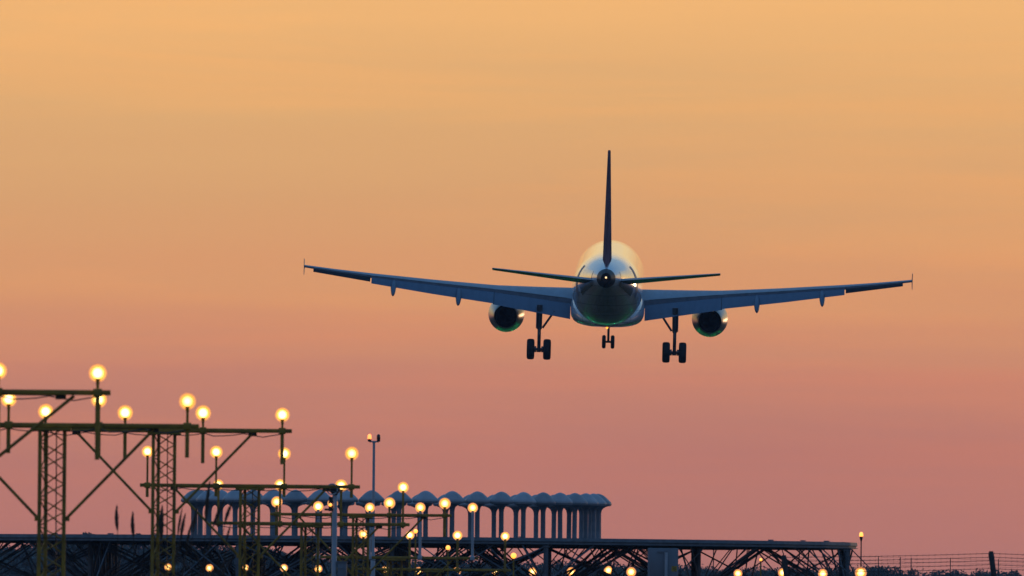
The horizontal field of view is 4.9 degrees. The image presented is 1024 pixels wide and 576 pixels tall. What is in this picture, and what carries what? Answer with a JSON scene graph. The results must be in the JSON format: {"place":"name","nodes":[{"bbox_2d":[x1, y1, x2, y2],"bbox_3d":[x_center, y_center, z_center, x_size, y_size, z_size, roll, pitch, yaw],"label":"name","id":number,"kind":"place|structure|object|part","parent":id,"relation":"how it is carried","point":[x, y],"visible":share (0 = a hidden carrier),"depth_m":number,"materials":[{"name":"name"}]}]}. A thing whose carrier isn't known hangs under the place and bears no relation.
{"place":"outdoors","nodes":[
{"label":"outdoors","id":0,"kind":"place"},
{"bbox_2d":[0,0,1023,575],"label":"sky","id":1,"kind":"structure","parent":0,"point":[171,170],"materials":[{"name":"orange"}]},
{"bbox_2d":[304,150,912,362],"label":"aeroplane","id":2,"kind":"object","parent":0,"point":[608,279],"visible":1,"depth_m":668.51,"materials":[{"name":"white paint"}]},
{"label":"ground","id":3,"kind":"structure","parent":0,"visible":0},
{"bbox_2d":[0,362,110,459],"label":"approach light gantry","id":4,"kind":"object","parent":3,"relation":"on","point":[97,373],"visible":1,"depth_m":179.11,"materials":[{"name":"metal"}]},
{"bbox_2d":[67,544,76,574],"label":"tree","id":5,"kind":"object","parent":3,"relation":"on","point":[71,547],"visible":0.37,"depth_m":1309.49,"materials":[{"name":"green plant"}]},
{"bbox_2d":[73,532,91,573],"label":"tree","id":6,"kind":"object","parent":3,"relation":"on","point":[84,547],"visible":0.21,"depth_m":1299.85,"materials":[{"name":"green plant"}]},
{"bbox_2d":[0,393,198,575],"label":"approach light gantry","id":7,"kind":"object","parent":3,"relation":"on","point":[187,402],"visible":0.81,"depth_m":198.17,"materials":[{"name":"metal"}]},
{"bbox_2d":[102,505,119,575],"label":"reed","id":8,"kind":"object","parent":3,"relation":"on","point":[116,518],"visible":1,"depth_m":189.99,"materials":[{"name":"black plant"}]},
{"bbox_2d":[130,512,134,566],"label":"reed","id":9,"kind":"object","parent":3,"relation":"on","point":[132,524],"visible":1,"depth_m":192.99,"materials":[{"name":"black plant"}]},
{"bbox_2d":[129,533,143,575],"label":"tree","id":10,"kind":"object","parent":3,"relation":"on","point":[138,546],"visible":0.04,"depth_m":1289.83,"materials":[{"name":"green plant"}]},
{"bbox_2d":[38,404,291,575],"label":"approach light gantry","id":11,"kind":"object","parent":3,"relation":"on","point":[202,413],"visible":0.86,"depth_m":227.35,"materials":[{"name":"metal"}]},
{"bbox_2d":[159,505,170,575],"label":"reed","id":12,"kind":"object","parent":3,"relation":"on","point":[161,522],"visible":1,"depth_m":195.98,"materials":[{"name":"black plant"}]},
{"bbox_2d":[159,513,185,575],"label":"reed","id":13,"kind":"object","parent":3,"relation":"on","point":[182,526],"visible":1,"depth_m":189.99,"materials":[{"name":"black plant"}]},
{"bbox_2d":[164,508,182,575],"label":"reed","id":14,"kind":"object","parent":3,"relation":"on","point":[180,519],"visible":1,"depth_m":198.99,"materials":[{"name":"black plant"}]},
{"bbox_2d":[182,520,196,575],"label":"reed","id":15,"kind":"object","parent":3,"relation":"on","point":[188,534],"visible":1,"depth_m":192.99,"materials":[{"name":"black plant"}]},
{"bbox_2d":[174,505,206,575],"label":"reed","id":16,"kind":"object","parent":3,"relation":"on","point":[194,520],"visible":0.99,"depth_m":195.99,"materials":[{"name":"black plant"}]},
{"bbox_2d":[185,481,217,575],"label":"reed","id":17,"kind":"object","parent":3,"relation":"on","point":[207,501],"visible":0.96,"depth_m":198.98,"materials":[{"name":"black plant"}]},
{"bbox_2d":[189,499,224,575],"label":"reed","id":18,"kind":"object","parent":3,"relation":"on","point":[217,514],"visible":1,"depth_m":189.99,"materials":[{"name":"black plant"}]},
{"bbox_2d":[206,564,212,575],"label":"approach lamp","id":19,"kind":"object","parent":3,"relation":"on","point":[208,568],"visible":0.78,"depth_m":383.99,"materials":[{"name":"yellow glass"}]},
{"bbox_2d":[205,500,233,575],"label":"reed","id":20,"kind":"object","parent":3,"relation":"on","point":[227,513],"visible":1,"depth_m":192.98,"materials":[{"name":"black plant"}]},
{"bbox_2d":[221,524,234,575],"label":"reed","id":21,"kind":"object","parent":3,"relation":"on","point":[227,536],"visible":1,"depth_m":196.00,"materials":[{"name":"black plant"}]},
{"bbox_2d":[140,446,359,575],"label":"approach light gantry","id":22,"kind":"object","parent":3,"relation":"on","point":[351,453],"visible":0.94,"depth_m":263.49,"materials":[{"name":"metal"}]},
{"bbox_2d":[280,564,287,575],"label":"approach lamp","id":23,"kind":"object","parent":3,"relation":"on","point":[285,566],"visible":0.69,"depth_m":383.99,"materials":[{"name":"yellow glass"}]},
{"bbox_2d":[210,479,409,575],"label":"approach light gantry","id":24,"kind":"object","parent":3,"relation":"on","point":[403,487],"visible":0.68,"depth_m":290.87,"materials":[{"name":"metal"}]},
{"bbox_2d":[324,483,347,575],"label":"camera pole","id":25,"kind":"object","parent":3,"relation":"on","point":[338,568],"visible":0.81,"depth_m":282.92,"materials":[{"name":"grey metal"}]},
{"bbox_2d":[270,496,451,575],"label":"approach light gantry","id":26,"kind":"object","parent":3,"relation":"on","point":[444,503],"visible":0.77,"depth_m":319.95,"materials":[{"name":"metal"}]},
{"bbox_2d":[368,434,379,575],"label":"obstruction light mast","id":27,"kind":"object","parent":3,"relation":"on","point":[373,520],"visible":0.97,"depth_m":371.92,"materials":[{"name":"grey metal"}]},
{"bbox_2d":[311,501,477,575],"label":"approach light gantry","id":28,"kind":"object","parent":3,"relation":"on","point":[318,506],"visible":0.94,"depth_m":347.24,"materials":[{"name":"metal"}]},
{"bbox_2d":[413,529,417,575],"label":"amber lamp","id":29,"kind":"object","parent":3,"relation":"on","point":[415,531],"visible":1,"depth_m":379.96,"materials":[{"name":"yellow glass"}]},
{"bbox_2d":[357,529,510,575],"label":"approach light gantry","id":30,"kind":"object","parent":3,"relation":"on","point":[458,535],"visible":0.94,"depth_m":376.42,"materials":[{"name":"metal"}]},
{"bbox_2d":[0,533,877,575],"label":"antenna platform","id":31,"kind":"structure","parent":3,"relation":"on","point":[104,546],"depth_m":394.22,"materials":[{"name":"metal"}]},
{"bbox_2d":[181,490,192,534],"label":"antenna post","id":32,"kind":"object","parent":31,"relation":"on","point":[191,511],"visible":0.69,"depth_m":402.80,"materials":[{"name":"grey metal"}]},
{"bbox_2d":[182,490,196,534],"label":"antenna post","id":33,"kind":"object","parent":31,"relation":"on","point":[195,507],"visible":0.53,"depth_m":401.89,"materials":[{"name":"grey metal"}]},
{"bbox_2d":[189,490,203,534],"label":"antenna post","id":34,"kind":"object","parent":31,"relation":"on","point":[199,504],"visible":0.62,"depth_m":401.01,"materials":[{"name":"grey metal"}]},
{"bbox_2d":[196,490,214,534],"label":"antenna post","id":35,"kind":"object","parent":31,"relation":"on","point":[201,497],"visible":0.62,"depth_m":400.17,"materials":[{"name":"grey metal"}]},
{"bbox_2d":[209,490,226,534],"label":"antenna post","id":36,"kind":"object","parent":31,"relation":"on","point":[213,498],"visible":0.48,"depth_m":399.33,"materials":[{"name":"grey metal"}]},
{"bbox_2d":[222,491,243,534],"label":"antenna post","id":37,"kind":"object","parent":31,"relation":"on","point":[229,497],"visible":0.58,"depth_m":398.59,"materials":[{"name":"grey metal"}]},
{"bbox_2d":[228,502,246,534],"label":"antenna post","id":38,"kind":"object","parent":31,"relation":"on","point":[237,517],"visible":0.06,"depth_m":407.02,"materials":[{"name":"grey metal"}]},
{"bbox_2d":[242,490,262,534],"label":"antenna post","id":39,"kind":"object","parent":31,"relation":"on","point":[249,498],"visible":0.46,"depth_m":397.93,"materials":[{"name":"grey metal"}]},
{"bbox_2d":[260,490,283,534],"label":"antenna post","id":40,"kind":"object","parent":31,"relation":"on","point":[268,496],"visible":0.58,"depth_m":397.36,"materials":[{"name":"grey metal"}]},
{"bbox_2d":[265,502,284,531],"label":"antenna post","id":41,"kind":"object","parent":31,"relation":"on","point":[267,504],"visible":0.2,"depth_m":408.27,"materials":[{"name":"grey metal"}]},
{"bbox_2d":[282,490,306,535],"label":"antenna post","id":42,"kind":"object","parent":31,"relation":"on","point":[295,500],"visible":0.86,"depth_m":396.83,"materials":[{"name":"grey metal"}]},
{"bbox_2d":[283,502,306,535],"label":"antenna post","id":43,"kind":"object","parent":31,"relation":"on","point":[290,505],"visible":0.27,"depth_m":408.74,"materials":[{"name":"grey metal"}]},
{"bbox_2d":[306,502,327,533],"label":"antenna post","id":44,"kind":"object","parent":31,"relation":"on","point":[308,503],"visible":0.12,"depth_m":409.20,"materials":[{"name":"grey metal"}]},
{"bbox_2d":[307,490,329,535],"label":"antenna post","id":45,"kind":"object","parent":31,"relation":"on","point":[323,498],"visible":0.58,"depth_m":396.43,"materials":[{"name":"grey metal"}]},
{"bbox_2d":[337,503,354,535],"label":"antenna post","id":46,"kind":"object","parent":31,"relation":"on","point":[341,529],"visible":0.14,"depth_m":409.49,"materials":[{"name":"grey metal"}]},
{"bbox_2d":[337,491,357,535],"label":"antenna post","id":47,"kind":"object","parent":31,"relation":"on","point":[347,500],"visible":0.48,"depth_m":396.23,"materials":[{"name":"grey metal"}]},
{"bbox_2d":[356,499,380,530],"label":"antenna post","id":48,"kind":"object","parent":31,"relation":"on","point":[358,503],"visible":0.27,"depth_m":409.63,"materials":[{"name":"white plastic"}]},
{"bbox_2d":[359,490,384,532],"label":"antenna post","id":49,"kind":"object","parent":31,"relation":"on","point":[366,498],"visible":0.59,"depth_m":395.97,"materials":[{"name":"grey metal"}]},
{"bbox_2d":[381,495,406,535],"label":"antenna post","id":50,"kind":"object","parent":31,"relation":"on","point":[393,511],"visible":0.16,"depth_m":409.78,"materials":[{"name":"white plastic"}]},
{"bbox_2d":[389,491,411,535],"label":"antenna post","id":51,"kind":"object","parent":31,"relation":"on","point":[396,496],"visible":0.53,"depth_m":396.04,"materials":[{"name":"white plastic"}]},
{"bbox_2d":[407,494,431,536],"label":"antenna post","id":52,"kind":"object","parent":31,"relation":"on","point":[412,504],"visible":0.23,"depth_m":409.73,"materials":[{"name":"white plastic"}]},
{"bbox_2d":[412,491,438,536],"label":"antenna post","id":53,"kind":"object","parent":31,"relation":"on","point":[427,499],"visible":0.79,"depth_m":396.07,"materials":[{"name":"white plastic"}]},
{"bbox_2d":[433,494,457,536],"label":"antenna post","id":54,"kind":"object","parent":31,"relation":"on","point":[437,504],"visible":0.27,"depth_m":409.59,"materials":[{"name":"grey metal"}]},
{"bbox_2d":[439,491,464,536],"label":"antenna post","id":55,"kind":"object","parent":31,"relation":"on","point":[455,498],"visible":0.71,"depth_m":396.31,"materials":[{"name":"white plastic"}]},
{"bbox_2d":[458,494,470,536],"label":"antenna post","id":56,"kind":"object","parent":31,"relation":"on","point":[464,505],"visible":0.27,"depth_m":409.31,"materials":[{"name":"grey metal"}]},
{"bbox_2d":[465,491,489,536],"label":"antenna post","id":57,"kind":"object","parent":31,"relation":"on","point":[480,499],"visible":0.81,"depth_m":396.61,"materials":[{"name":"grey metal"}]},
{"bbox_2d":[483,495,497,536],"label":"antenna post","id":58,"kind":"object","parent":31,"relation":"on","point":[493,508],"visible":0.39,"depth_m":408.94,"materials":[{"name":"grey metal"}]},
{"bbox_2d":[490,492,514,536],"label":"antenna post","id":59,"kind":"object","parent":31,"relation":"on","point":[501,501],"visible":0.88,"depth_m":397.02,"materials":[{"name":"grey metal"}]},
{"bbox_2d":[506,495,519,537],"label":"antenna post","id":60,"kind":"object","parent":31,"relation":"on","point":[515,508],"visible":0.36,"depth_m":408.45,"materials":[{"name":"grey metal"}]},
{"bbox_2d":[513,492,535,537],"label":"antenna post","id":61,"kind":"object","parent":31,"relation":"on","point":[523,501],"visible":0.96,"depth_m":397.55,"materials":[{"name":"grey metal"}]},
{"bbox_2d":[528,495,539,537],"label":"antenna post","id":62,"kind":"object","parent":31,"relation":"on","point":[535,508],"visible":0.34,"depth_m":407.88,"materials":[{"name":"grey metal"}]},
{"bbox_2d":[532,492,555,537],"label":"antenna post","id":63,"kind":"object","parent":31,"relation":"on","point":[544,500],"visible":0.93,"depth_m":398.13,"materials":[{"name":"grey metal"}]},
{"bbox_2d":[547,495,556,537],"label":"antenna post","id":64,"kind":"object","parent":31,"relation":"on","point":[553,509],"visible":0.26,"depth_m":407.23,"materials":[{"name":"grey metal"}]},
{"bbox_2d":[552,493,572,537],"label":"antenna post","id":65,"kind":"object","parent":31,"relation":"on","point":[562,500],"visible":0.9,"depth_m":398.84,"materials":[{"name":"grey metal"}]},
{"bbox_2d":[564,495,571,537],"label":"antenna post","id":66,"kind":"object","parent":31,"relation":"on","point":[568,509],"visible":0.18,"depth_m":406.49,"materials":[{"name":"grey metal"}]},
{"bbox_2d":[568,493,587,537],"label":"antenna post","id":67,"kind":"object","parent":31,"relation":"on","point":[578,500],"visible":0.9,"depth_m":399.63,"materials":[{"name":"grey metal"}]},
{"bbox_2d":[578,494,582,537],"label":"antenna post","id":68,"kind":"object","parent":31,"relation":"on","point":[580,509],"visible":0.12,"depth_m":405.70,"materials":[{"name":"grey metal"}]},
{"bbox_2d":[581,493,598,537],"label":"antenna post","id":69,"kind":"object","parent":31,"relation":"on","point":[591,500],"visible":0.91,"depth_m":400.45,"materials":[{"name":"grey metal"}]},
{"bbox_2d":[590,493,606,537],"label":"antenna post","id":70,"kind":"object","parent":31,"relation":"on","point":[600,500],"visible":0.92,"depth_m":401.30,"materials":[{"name":"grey metal"}]},
{"bbox_2d":[596,494,610,537],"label":"antenna post","id":71,"kind":"object","parent":31,"relation":"on","point":[608,503],"visible":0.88,"depth_m":402.19,"materials":[{"name":"grey metal"}]},
{"bbox_2d":[600,496,611,538],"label":"antenna post","id":72,"kind":"object","parent":31,"relation":"on","point":[600,519],"visible":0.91,"depth_m":403.11,"materials":[{"name":"grey metal"}]},
{"bbox_2d":[446,545,449,575],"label":"amber lamp","id":73,"kind":"object","parent":3,"relation":"on","point":[447,547],"visible":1,"depth_m":383.97,"materials":[{"name":"yellow glass"}]},
{"bbox_2d":[0,543,1021,575],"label":"wood","id":74,"kind":"object","parent":3,"relation":"on","point":[26,567],"visible":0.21,"depth_m":1378.79,"materials":[{"name":"green plant"}]},
{"bbox_2d":[511,553,516,575],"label":"amber lamp","id":75,"kind":"object","parent":3,"relation":"on","point":[513,555],"visible":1,"depth_m":383.96,"materials":[{"name":"yellow glass"}]},
{"bbox_2d":[529,567,536,575],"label":"approach lamp","id":76,"kind":"object","parent":3,"relation":"on","point":[530,570],"visible":0.5,"depth_m":466.99,"materials":[{"name":"yellow glass"}]},
{"bbox_2d":[604,566,611,573],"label":"approach lamp","id":77,"kind":"object","parent":3,"relation":"on","point":[607,569],"visible":0.72,"depth_m":466.99,"materials":[{"name":"yellow glass"}]},
{"bbox_2d":[626,567,635,575],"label":"approach lamp","id":78,"kind":"object","parent":3,"relation":"on","point":[630,571],"visible":1,"depth_m":383.99,"materials":[{"name":"yellow glass"}]},
{"bbox_2d":[648,548,677,575],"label":"equipment cabinet","id":79,"kind":"object","parent":3,"relation":"on","point":[662,561],"visible":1,"depth_m":384.97,"materials":[{"name":"metal"}]},
{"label":"door panel","id":80,"kind":"part","parent":79,"relation":"part of","materials":[{"name":"grey paint"}]},
{"bbox_2d":[734,569,741,575],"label":"approach lamp","id":81,"kind":"object","parent":3,"relation":"on","point":[737,572],"visible":1,"depth_m":383.99,"materials":[{"name":"yellow glass"}]},
{"bbox_2d":[778,568,782,575],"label":"approach lamp","id":82,"kind":"object","parent":3,"relation":"on","point":[780,572],"visible":0.57,"depth_m":383.99,"materials":[{"name":"yellow glass"}]},
{"bbox_2d":[818,569,827,575],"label":"approach lamp","id":83,"kind":"object","parent":3,"relation":"on","point":[823,574],"visible":0.85,"depth_m":383.99,"materials":[{"name":"yellow glass"}]},
{"bbox_2d":[855,567,866,575],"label":"approach lamp","id":84,"kind":"object","parent":3,"relation":"on","point":[859,570],"visible":0.92,"depth_m":383.99,"materials":[{"name":"yellow glass"}]},
{"bbox_2d":[859,532,862,566],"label":"beacon lamp","id":85,"kind":"object","parent":3,"relation":"on","point":[861,535],"visible":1,"depth_m":400.97,"materials":[{"name":"yellow plastic"}]},
{"bbox_2d":[781,551,1023,575],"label":"barbed wire fence","id":86,"kind":"object","parent":3,"relation":"on","point":[991,560],"visible":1,"depth_m":329.97,"materials":[{"name":"black metal"}]},
{"bbox_2d":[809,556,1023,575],"bbox_3d":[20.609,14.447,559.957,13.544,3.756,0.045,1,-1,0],"label":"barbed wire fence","id":87,"kind":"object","parent":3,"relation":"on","point":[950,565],"visible":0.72,"depth_m":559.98,"materials":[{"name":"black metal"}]}
]}

